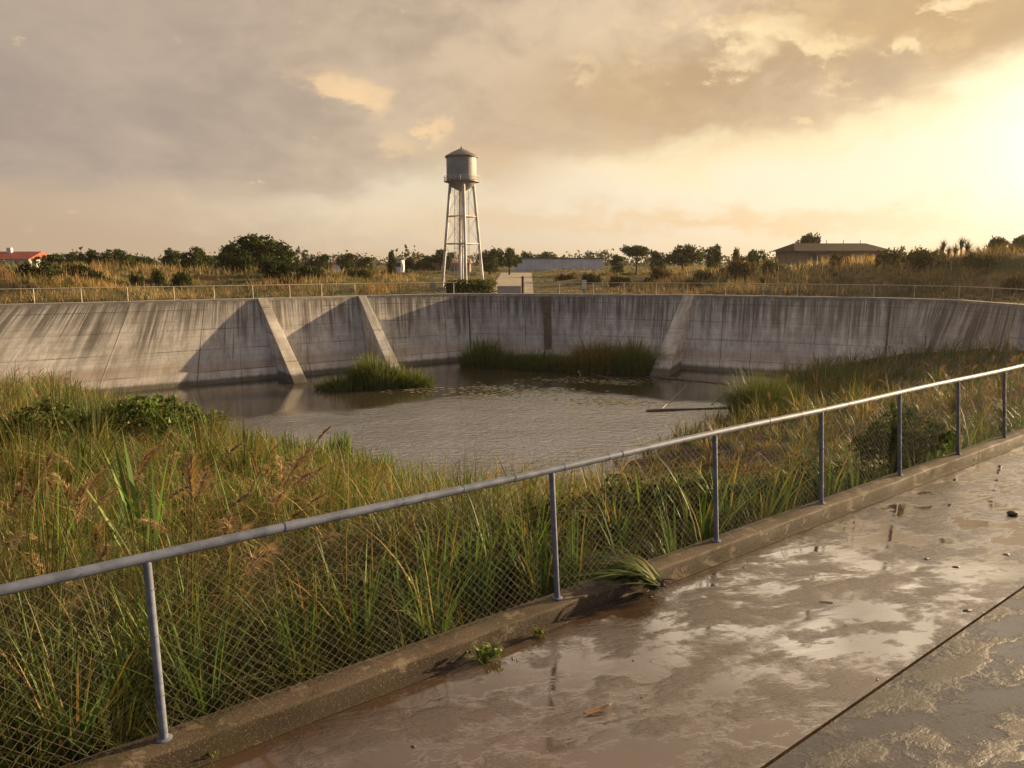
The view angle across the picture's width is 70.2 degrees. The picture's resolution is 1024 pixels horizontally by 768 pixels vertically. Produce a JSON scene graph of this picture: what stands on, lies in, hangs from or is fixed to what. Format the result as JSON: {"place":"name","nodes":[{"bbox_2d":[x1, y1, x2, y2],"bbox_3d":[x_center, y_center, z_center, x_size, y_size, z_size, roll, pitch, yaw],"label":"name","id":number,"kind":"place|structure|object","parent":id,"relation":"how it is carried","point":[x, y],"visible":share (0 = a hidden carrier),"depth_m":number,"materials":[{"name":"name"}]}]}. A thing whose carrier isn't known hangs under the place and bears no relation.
{"place":"outdoors","nodes":[
{"label":"outdoors","id":0,"kind":"place"},
{"bbox_2d":[109,361,783,488],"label":"water","id":1,"kind":"structure","parent":0,"point":[541,425],"depth_m":43.23,"materials":[{"name":"grey liquid"}]},
{"bbox_2d":[303,371,363,390],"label":"reed clump","id":2,"kind":"object","parent":1,"relation":"in","point":[341,384],"visible":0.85,"depth_m":51.26,"materials":[{"name":"green plant"}]},
{"bbox_2d":[335,347,410,389],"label":"reed clump","id":3,"kind":"object","parent":1,"relation":"in","point":[371,375],"visible":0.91,"depth_m":51.37,"materials":[{"name":"green plant"}]},
{"bbox_2d":[395,364,441,387],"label":"reed clump","id":4,"kind":"object","parent":1,"relation":"in","point":[413,380],"visible":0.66,"depth_m":52.31,"materials":[{"name":"green plant"}]},
{"bbox_2d":[435,332,515,367],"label":"reed clump","id":5,"kind":"object","parent":1,"relation":"in","point":[478,356],"visible":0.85,"depth_m":62.37,"materials":[{"name":"green plant"}]},
{"bbox_2d":[472,348,533,368],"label":"reed clump","id":6,"kind":"object","parent":1,"relation":"in","point":[507,365],"visible":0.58,"depth_m":61.57,"materials":[{"name":"green plant"}]},
{"bbox_2d":[382,376,666,406],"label":"water weed","id":7,"kind":"object","parent":1,"relation":"on","point":[615,401],"visible":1,"depth_m":50.90,"materials":[{"name":"green plant"}]},
{"bbox_2d":[506,345,567,370],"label":"reed clump","id":8,"kind":"object","parent":1,"relation":"in","point":[545,357],"visible":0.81,"depth_m":60.95,"materials":[{"name":"green plant"}]},
{"bbox_2d":[541,330,642,374],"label":"reed clump","id":9,"kind":"object","parent":1,"relation":"in","point":[590,360],"visible":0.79,"depth_m":58.70,"materials":[{"name":"green plant"}]},
{"bbox_2d":[593,330,681,374],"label":"reed clump","id":10,"kind":"object","parent":1,"relation":"in","point":[640,367],"visible":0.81,"depth_m":58.27,"materials":[{"name":"green plant"}]},
{"bbox_2d":[764,351,898,391],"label":"reed clump","id":11,"kind":"object","parent":1,"relation":"in","point":[832,371],"visible":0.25,"depth_m":48.38,"materials":[{"name":"green plant"}]},
{"bbox_2d":[0,252,1023,762],"bbox_3d":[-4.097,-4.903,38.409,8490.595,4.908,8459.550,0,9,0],"label":"ground","id":12,"kind":"structure","parent":0,"point":[1014,264],"depth_m":77.40,"materials":[{"name":"plant"}]},
{"bbox_2d":[0,248,47,267],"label":"red roof building","id":13,"kind":"structure","parent":12,"relation":"on","point":[15,256],"depth_m":149.28,"materials":[{"name":"tile"}]},
{"bbox_2d":[12,260,63,280],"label":"shrub","id":14,"kind":"object","parent":12,"relation":"on","point":[39,270],"visible":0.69,"depth_m":70.73,"materials":[{"name":"green plant"}]},
{"bbox_2d":[31,253,63,266],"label":"tree","id":15,"kind":"object","parent":12,"relation":"on","point":[57,258],"visible":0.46,"depth_m":147.03,"materials":[{"name":"green plant"}]},
{"bbox_2d":[60,261,90,275],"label":"shrub","id":16,"kind":"object","parent":12,"relation":"on","point":[78,268],"visible":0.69,"depth_m":76.64,"materials":[{"name":"green plant"}]},
{"bbox_2d":[75,249,101,267],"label":"tree","id":17,"kind":"object","parent":12,"relation":"on","point":[90,256],"visible":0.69,"depth_m":141.97,"materials":[{"name":"green plant"}]},
{"bbox_2d":[96,248,135,266],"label":"tree","id":18,"kind":"object","parent":12,"relation":"on","point":[118,254],"visible":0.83,"depth_m":142.36,"materials":[{"name":"green plant"}]},
{"bbox_2d":[161,247,182,269],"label":"tree","id":19,"kind":"object","parent":12,"relation":"on","point":[170,257],"visible":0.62,"depth_m":127.26,"materials":[{"name":"green plant"}]},
{"bbox_2d":[171,271,192,285],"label":"shrub","id":20,"kind":"object","parent":12,"relation":"on","point":[181,276],"visible":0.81,"depth_m":82.93,"materials":[{"name":"green plant"}]},
{"bbox_2d":[179,246,214,270],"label":"tree","id":21,"kind":"object","parent":12,"relation":"on","point":[197,255],"visible":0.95,"depth_m":125.56,"materials":[{"name":"green plant"}]},
{"bbox_2d":[216,250,255,270],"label":"shrub","id":22,"kind":"object","parent":12,"relation":"on","point":[233,262],"visible":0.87,"depth_m":94.17,"materials":[{"name":"green plant"}]},
{"bbox_2d":[213,233,296,268],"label":"tree","id":23,"kind":"object","parent":12,"relation":"on","point":[257,246],"visible":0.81,"depth_m":107.52,"materials":[{"name":"green plant"}]},
{"bbox_2d":[255,255,299,278],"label":"shrub","id":24,"kind":"object","parent":12,"relation":"on","point":[270,267],"visible":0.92,"depth_m":91.86,"materials":[{"name":"green plant"}]},
{"bbox_2d":[294,263,327,280],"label":"shrub","id":25,"kind":"object","parent":12,"relation":"on","point":[307,270],"visible":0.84,"depth_m":90.21,"materials":[{"name":"green plant"}]},
{"bbox_2d":[306,254,332,271],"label":"tree","id":26,"kind":"object","parent":12,"relation":"on","point":[321,261],"visible":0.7,"depth_m":167.09,"materials":[{"name":"green plant"}]},
{"bbox_2d":[335,253,355,270],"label":"tree","id":27,"kind":"object","parent":12,"relation":"on","point":[345,262],"visible":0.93,"depth_m":172.17,"materials":[{"name":"green plant"}]},
{"bbox_2d":[343,265,373,277],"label":"shrub","id":28,"kind":"object","parent":12,"relation":"on","point":[368,272],"visible":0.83,"depth_m":103.45,"materials":[{"name":"green plant"}]},
{"bbox_2d":[427,249,456,270],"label":"tree","id":29,"kind":"object","parent":12,"relation":"on","point":[437,258],"visible":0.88,"depth_m":161.25,"materials":[{"name":"green plant"}]},
{"bbox_2d":[438,146,483,289],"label":"water tower","id":30,"kind":"structure","parent":12,"relation":"on","point":[461,170],"depth_m":80.87,"materials":[{"name":"metal"}]},
{"bbox_2d":[444,277,497,292],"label":"hedge","id":31,"kind":"object","parent":12,"relation":"on","point":[476,286],"visible":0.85,"depth_m":72.25,"materials":[{"name":"green plant"}]},
{"bbox_2d":[476,248,500,273],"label":"tree","id":32,"kind":"object","parent":12,"relation":"on","point":[490,258],"visible":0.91,"depth_m":157.17,"materials":[{"name":"green plant"}]},
{"bbox_2d":[0,242,984,266],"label":"treeline","id":33,"kind":"object","parent":12,"relation":"on","point":[306,259],"visible":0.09,"depth_m":374.54,"materials":[{"name":"green plant"}]},
{"bbox_2d":[496,247,521,274],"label":"tree","id":34,"kind":"object","parent":12,"relation":"on","point":[511,260],"visible":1,"depth_m":152.13,"materials":[{"name":"green plant"}]},
{"bbox_2d":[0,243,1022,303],"bbox_3d":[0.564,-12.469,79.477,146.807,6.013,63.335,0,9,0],"label":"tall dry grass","id":35,"kind":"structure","parent":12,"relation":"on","point":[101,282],"depth_m":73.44,"materials":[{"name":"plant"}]},
{"bbox_2d":[0,242,1023,303],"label":"dry grass","id":36,"kind":"structure","parent":12,"relation":"on","point":[339,292],"depth_m":72.34,"materials":[{"name":"plant"}]},
{"bbox_2d":[513,252,604,270],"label":"white building","id":37,"kind":"structure","parent":12,"relation":"on","point":[535,264],"depth_m":202.30,"materials":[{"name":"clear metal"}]},
{"bbox_2d":[609,254,623,272],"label":"tree","id":38,"kind":"object","parent":12,"relation":"on","point":[617,261],"visible":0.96,"depth_m":147.35,"materials":[{"name":"green plant"}]},
{"bbox_2d":[619,244,652,274],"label":"tree","id":39,"kind":"object","parent":12,"relation":"on","point":[634,251],"visible":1,"depth_m":141.76,"materials":[{"name":"green plant"}]},
{"bbox_2d":[648,250,667,271],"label":"tree","id":40,"kind":"object","parent":12,"relation":"on","point":[658,259],"visible":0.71,"depth_m":147.10,"materials":[{"name":"green plant"}]},
{"bbox_2d":[665,244,702,271],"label":"tree","id":41,"kind":"object","parent":12,"relation":"on","point":[684,254],"visible":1,"depth_m":136.94,"materials":[{"name":"green plant"}]},
{"bbox_2d":[703,243,721,270],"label":"tree","id":42,"kind":"object","parent":12,"relation":"on","point":[713,259],"visible":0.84,"depth_m":132.53,"materials":[{"name":"green plant"}]},
{"bbox_2d":[726,255,756,277],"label":"shrub","id":43,"kind":"object","parent":12,"relation":"on","point":[734,266],"visible":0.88,"depth_m":82.65,"materials":[{"name":"green plant"}]},
{"bbox_2d":[740,249,768,266],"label":"tree","id":44,"kind":"object","parent":12,"relation":"on","point":[752,255],"visible":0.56,"depth_m":127.54,"materials":[{"name":"green plant"}]},
{"bbox_2d":[760,259,783,273],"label":"shrub","id":45,"kind":"object","parent":12,"relation":"on","point":[769,264],"visible":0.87,"depth_m":82.56,"materials":[{"name":"green plant"}]},
{"bbox_2d":[770,240,892,264],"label":"brown roof house","id":46,"kind":"structure","parent":12,"relation":"on","point":[799,253],"depth_m":116.96,"materials":[{"name":"tile"}]},
{"bbox_2d":[874,245,906,265],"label":"shrub","id":47,"kind":"object","parent":12,"relation":"on","point":[887,255],"visible":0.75,"depth_m":76.48,"materials":[{"name":"green plant"}]},
{"bbox_2d":[904,245,948,268],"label":"shrub","id":48,"kind":"object","parent":12,"relation":"on","point":[921,258],"visible":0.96,"depth_m":72.42,"materials":[{"name":"green plant"}]},
{"bbox_2d":[960,251,999,269],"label":"shrub","id":49,"kind":"object","parent":12,"relation":"on","point":[972,258],"visible":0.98,"depth_m":68.61,"materials":[{"name":"green plant"}]},
{"bbox_2d":[986,235,1010,252],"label":"tree","id":50,"kind":"object","parent":12,"relation":"on","point":[997,241],"visible":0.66,"depth_m":92.85,"materials":[{"name":"green plant"}]},
{"bbox_2d":[999,271,1023,293],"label":"shrub","id":51,"kind":"object","parent":12,"relation":"on","point":[1012,283],"visible":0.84,"depth_m":61.29,"materials":[{"name":"green plant"}]},
{"bbox_2d":[0,326,1023,767],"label":"terrain","id":52,"kind":"structure","parent":0,"point":[694,454],"depth_m":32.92,"materials":[{"name":"green plant"}]},
{"bbox_2d":[12,467,30,557],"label":"plume reed","id":53,"kind":"object","parent":52,"relation":"on","point":[22,476],"visible":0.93,"depth_m":8.73,"materials":[{"name":"brown plant"}]},
{"bbox_2d":[15,466,53,573],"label":"plume reed","id":54,"kind":"object","parent":52,"relation":"on","point":[35,482],"visible":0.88,"depth_m":8.23,"materials":[{"name":"brown plant"}]},
{"bbox_2d":[11,450,61,533],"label":"plume reed","id":55,"kind":"object","parent":52,"relation":"on","point":[48,460],"visible":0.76,"depth_m":9.30,"materials":[{"name":"brown plant"}]},
{"bbox_2d":[0,438,95,605],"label":"cattail clump","id":56,"kind":"object","parent":52,"relation":"on","point":[46,520],"visible":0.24,"depth_m":7.42,"materials":[{"name":"green plant"}]},
{"bbox_2d":[0,378,122,420],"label":"rush clump","id":57,"kind":"object","parent":52,"relation":"on","point":[68,399],"visible":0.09,"depth_m":27.23,"materials":[{"name":"green plant"}]},
{"bbox_2d":[39,592,89,651],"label":"plume reed","id":58,"kind":"object","parent":52,"relation":"on","point":[68,603],"visible":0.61,"depth_m":5.75,"materials":[{"name":"brown plant"}]},
{"bbox_2d":[0,392,160,455],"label":"leafy shrub","id":59,"kind":"object","parent":52,"relation":"on","point":[43,405],"visible":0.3,"depth_m":20.66,"materials":[{"name":"green plant"}]},
{"bbox_2d":[65,473,107,618],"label":"plume reed","id":60,"kind":"object","parent":52,"relation":"on","point":[80,499],"visible":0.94,"depth_m":6.99,"materials":[{"name":"brown plant"}]},
{"bbox_2d":[58,474,122,597],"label":"cattail clump","id":61,"kind":"object","parent":52,"relation":"on","point":[82,534],"visible":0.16,"depth_m":7.49,"materials":[{"name":"green plant"}]},
{"bbox_2d":[65,542,119,628],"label":"plume reed","id":62,"kind":"object","parent":52,"relation":"on","point":[103,554],"visible":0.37,"depth_m":6.56,"materials":[{"name":"brown plant"}]},
{"bbox_2d":[2,381,240,457],"bbox_3d":[-12.142,0.937,22.198,9.543,2.518,8.598,-9,13,-42],"label":"rush clump","id":63,"kind":"object","parent":52,"relation":"on","point":[88,411],"visible":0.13,"depth_m":21.86,"materials":[{"name":"green plant"}]},
{"bbox_2d":[34,392,213,450],"bbox_3d":[-11.877,1.335,22.180,5.206,2.204,3.540,-3,10,-15],"label":"leafy shrub","id":64,"kind":"object","parent":52,"relation":"on","point":[139,407],"visible":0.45,"depth_m":21.45,"materials":[{"name":"green plant"}]},
{"bbox_2d":[69,423,192,574],"bbox_3d":[-4.562,1.644,8.883,1.138,2.224,0.876,0,9,0],"label":"cattail clump","id":65,"kind":"object","parent":52,"relation":"on","point":[128,504],"visible":0.52,"depth_m":8.97,"materials":[{"name":"green plant"}]},
{"bbox_2d":[107,566,168,730],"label":"cattail clump","id":66,"kind":"object","parent":52,"relation":"on","point":[147,626],"visible":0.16,"depth_m":5.55,"materials":[{"name":"green plant"}]},
{"bbox_2d":[128,446,162,500],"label":"plume reed","id":67,"kind":"object","parent":52,"relation":"on","point":[145,459],"visible":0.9,"depth_m":9.18,"materials":[{"name":"brown plant"}]},
{"bbox_2d":[137,513,222,559],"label":"plume reed","id":68,"kind":"object","parent":52,"relation":"on","point":[154,523],"visible":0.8,"depth_m":8.13,"materials":[{"name":"brown plant"}]},
{"bbox_2d":[110,402,265,455],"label":"rush clump","id":69,"kind":"object","parent":52,"relation":"on","point":[213,430],"visible":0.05,"depth_m":23.34,"materials":[{"name":"green plant"}]},
{"bbox_2d":[164,469,216,553],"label":"plume reed","id":70,"kind":"object","parent":52,"relation":"on","point":[203,482],"visible":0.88,"depth_m":9.87,"materials":[{"name":"brown plant"}]},
{"bbox_2d":[176,451,244,609],"bbox_3d":[-2.928,1.718,7.381,0.884,2.139,0.787,-4,10,-22],"label":"plume reed","id":71,"kind":"object","parent":52,"relation":"on","point":[190,478],"visible":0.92,"depth_m":7.25,"materials":[{"name":"brown plant"}]},
{"bbox_2d":[182,508,242,603],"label":"plume reed","id":72,"kind":"object","parent":52,"relation":"on","point":[229,516],"visible":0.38,"depth_m":7.44,"materials":[{"name":"brown plant"}]},
{"bbox_2d":[224,538,288,663],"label":"plume reed","id":73,"kind":"object","parent":52,"relation":"on","point":[264,556],"visible":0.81,"depth_m":5.53,"materials":[{"name":"brown plant"}]},
{"bbox_2d":[239,445,319,589],"bbox_3d":[-2.546,1.736,8.019,1.021,2.026,0.799,0,9,-2],"label":"plume reed","id":74,"kind":"object","parent":52,"relation":"on","point":[299,462],"visible":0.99,"depth_m":7.98,"materials":[{"name":"brown plant"}]},
{"bbox_2d":[281,465,322,510],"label":"plume reed","id":75,"kind":"object","parent":52,"relation":"on","point":[304,476],"visible":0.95,"depth_m":10.40,"materials":[{"name":"brown plant"}]},
{"bbox_2d":[320,428,363,465],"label":"cattail clump","id":76,"kind":"object","parent":52,"relation":"on","point":[345,442],"visible":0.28,"depth_m":26.72,"materials":[{"name":"green plant"}]},
{"bbox_2d":[390,526,423,640],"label":"cattail clump","id":77,"kind":"object","parent":52,"relation":"on","point":[398,586],"visible":0.35,"depth_m":6.73,"materials":[{"name":"green plant"}]},
{"bbox_2d":[457,513,493,622],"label":"cattail clump","id":78,"kind":"object","parent":52,"relation":"on","point":[468,592],"visible":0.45,"depth_m":7.08,"materials":[{"name":"green plant"}]},
{"bbox_2d":[0,293,1023,394],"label":"retaining wall","id":79,"kind":"structure","parent":52,"relation":"on","point":[153,344],"depth_m":59.37,"materials":[{"name":"concrete"}]},
{"bbox_2d":[0,282,456,303],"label":"perimeter fence","id":80,"kind":"object","parent":79,"relation":"on","point":[212,294],"visible":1,"depth_m":58.35,"materials":[{"name":"metal"}]},
{"bbox_2d":[525,282,1023,302],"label":"perimeter fence","id":81,"kind":"object","parent":79,"relation":"on","point":[902,293],"visible":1,"depth_m":63.70,"materials":[{"name":"metal"}]},
{"bbox_2d":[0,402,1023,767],"bbox_3d":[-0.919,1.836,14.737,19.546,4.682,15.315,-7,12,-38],"label":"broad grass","id":82,"kind":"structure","parent":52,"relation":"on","point":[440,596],"depth_m":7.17,"materials":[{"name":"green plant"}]},
{"bbox_2d":[0,352,1023,735],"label":"dead stems","id":83,"kind":"object","parent":52,"relation":"on","point":[348,492],"visible":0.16,"depth_m":9.50,"materials":[{"name":"brown plant"}]},
{"bbox_2d":[421,493,653,593],"bbox_3d":[0.340,1.922,8.833,2.741,1.118,1.877,0,9,0],"label":"bank bush","id":84,"kind":"object","parent":52,"relation":"on","point":[580,523],"visible":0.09,"depth_m":8.61,"materials":[{"name":"green plant"}]},
{"bbox_2d":[62,428,1023,767],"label":"kerb","id":85,"kind":"structure","parent":52,"relation":"on","point":[188,742],"depth_m":5.78,"materials":[{"name":"concrete"}]},
{"bbox_2d":[0,364,1023,767],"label":"chain link fence","id":86,"kind":"object","parent":85,"relation":"on","point":[146,558],"visible":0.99,"depth_m":5.82,"materials":[{"name":"metal"}]},
{"bbox_2d":[543,481,763,569],"bbox_3d":[1.517,1.826,9.399,2.992,1.023,2.290,-3,10,-17],"label":"bank bush","id":87,"kind":"object","parent":52,"relation":"on","point":[658,524],"visible":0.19,"depth_m":9.09,"materials":[{"name":"green plant"}]},
{"bbox_2d":[586,469,748,549],"bbox_3d":[2.467,1.742,9.780,2.929,1.160,1.936,2,10,11],"label":"bank bush","id":88,"kind":"object","parent":52,"relation":"on","point":[674,498],"visible":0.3,"depth_m":9.62,"materials":[{"name":"green plant"}]},
{"bbox_2d":[610,459,772,497],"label":"bank bush","id":89,"kind":"object","parent":52,"relation":"on","point":[728,463],"visible":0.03,"depth_m":15.22,"materials":[{"name":"green plant"}]},
{"bbox_2d":[666,471,835,517],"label":"bank bush","id":90,"kind":"object","parent":52,"relation":"on","point":[765,482],"visible":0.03,"depth_m":10.70,"materials":[{"name":"green plant"}]},
{"bbox_2d":[674,367,833,418],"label":"reed clump","id":91,"kind":"object","parent":52,"relation":"on","point":[748,391],"visible":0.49,"depth_m":41.66,"materials":[{"name":"green plant"}]},
{"bbox_2d":[712,464,844,503],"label":"bank bush","id":92,"kind":"object","parent":52,"relation":"on","point":[770,474],"visible":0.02,"depth_m":12.12,"materials":[{"name":"green plant"}]},
{"bbox_2d":[669,458,890,495],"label":"bank bush","id":93,"kind":"object","parent":52,"relation":"on","point":[816,463],"visible":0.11,"depth_m":12.51,"materials":[{"name":"green plant"}]},
{"bbox_2d":[734,451,865,478],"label":"bank bush","id":94,"kind":"object","parent":52,"relation":"on","point":[785,459],"visible":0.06,"depth_m":17.65,"materials":[{"name":"green plant"}]},
{"bbox_2d":[813,375,853,398],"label":"iris clump","id":95,"kind":"object","parent":52,"relation":"on","point":[830,387],"visible":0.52,"depth_m":43.81,"materials":[{"name":"green plant"}]},
{"bbox_2d":[844,372,893,394],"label":"iris clump","id":96,"kind":"object","parent":52,"relation":"on","point":[864,383],"visible":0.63,"depth_m":42.90,"materials":[{"name":"green plant"}]},
{"bbox_2d":[848,402,956,472],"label":"leafy bush","id":97,"kind":"object","parent":52,"relation":"on","point":[888,436],"visible":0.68,"depth_m":11.52,"materials":[{"name":"green plant"}]},
{"bbox_2d":[938,419,1013,447],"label":"bank bush","id":98,"kind":"object","parent":52,"relation":"on","point":[985,426],"visible":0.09,"depth_m":17.03,"materials":[{"name":"green plant"}]},
{"bbox_2d":[490,273,533,292],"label":"small building","id":99,"kind":"structure","parent":0,"point":[506,279],"depth_m":114.29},
{"bbox_2d":[0,0,1023,262],"label":"sky","id":100,"kind":"structure","parent":0,"point":[147,128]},
{"bbox_2d":[4,396,1023,738],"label":"undergrowth","id":101,"kind":"object","parent":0,"point":[584,502],"visible":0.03,"depth_m":21.73,"materials":[{"name":"green plant"}]},
{"bbox_2d":[199,445,1023,767],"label":"pavement","id":102,"kind":"structure","parent":0,"point":[735,663],"depth_m":5.77,"materials":[{"name":"grey concrete"}]},
{"bbox_2d":[467,641,510,664],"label":"weed","id":103,"kind":"object","parent":102,"relation":"on","point":[485,653],"visible":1,"depth_m":5.75,"materials":[{"name":"green plant"}]},
{"bbox_2d":[177,442,1023,767],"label":"gutter","id":104,"kind":"object","parent":102,"relation":"on","point":[231,750],"visible":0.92,"depth_m":6.00,"materials":[{"name":"concrete"}]},
{"bbox_2d":[559,541,677,599],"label":"uprooted grass","id":105,"kind":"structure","parent":102,"relation":"on","point":[632,566],"depth_m":6.92,"materials":[{"name":"plant"}]},
{"bbox_2d":[766,589,1023,767],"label":"road","id":106,"kind":"structure","parent":0,"point":[956,701],"depth_m":5.06,"materials":[{"name":"grey concrete"}]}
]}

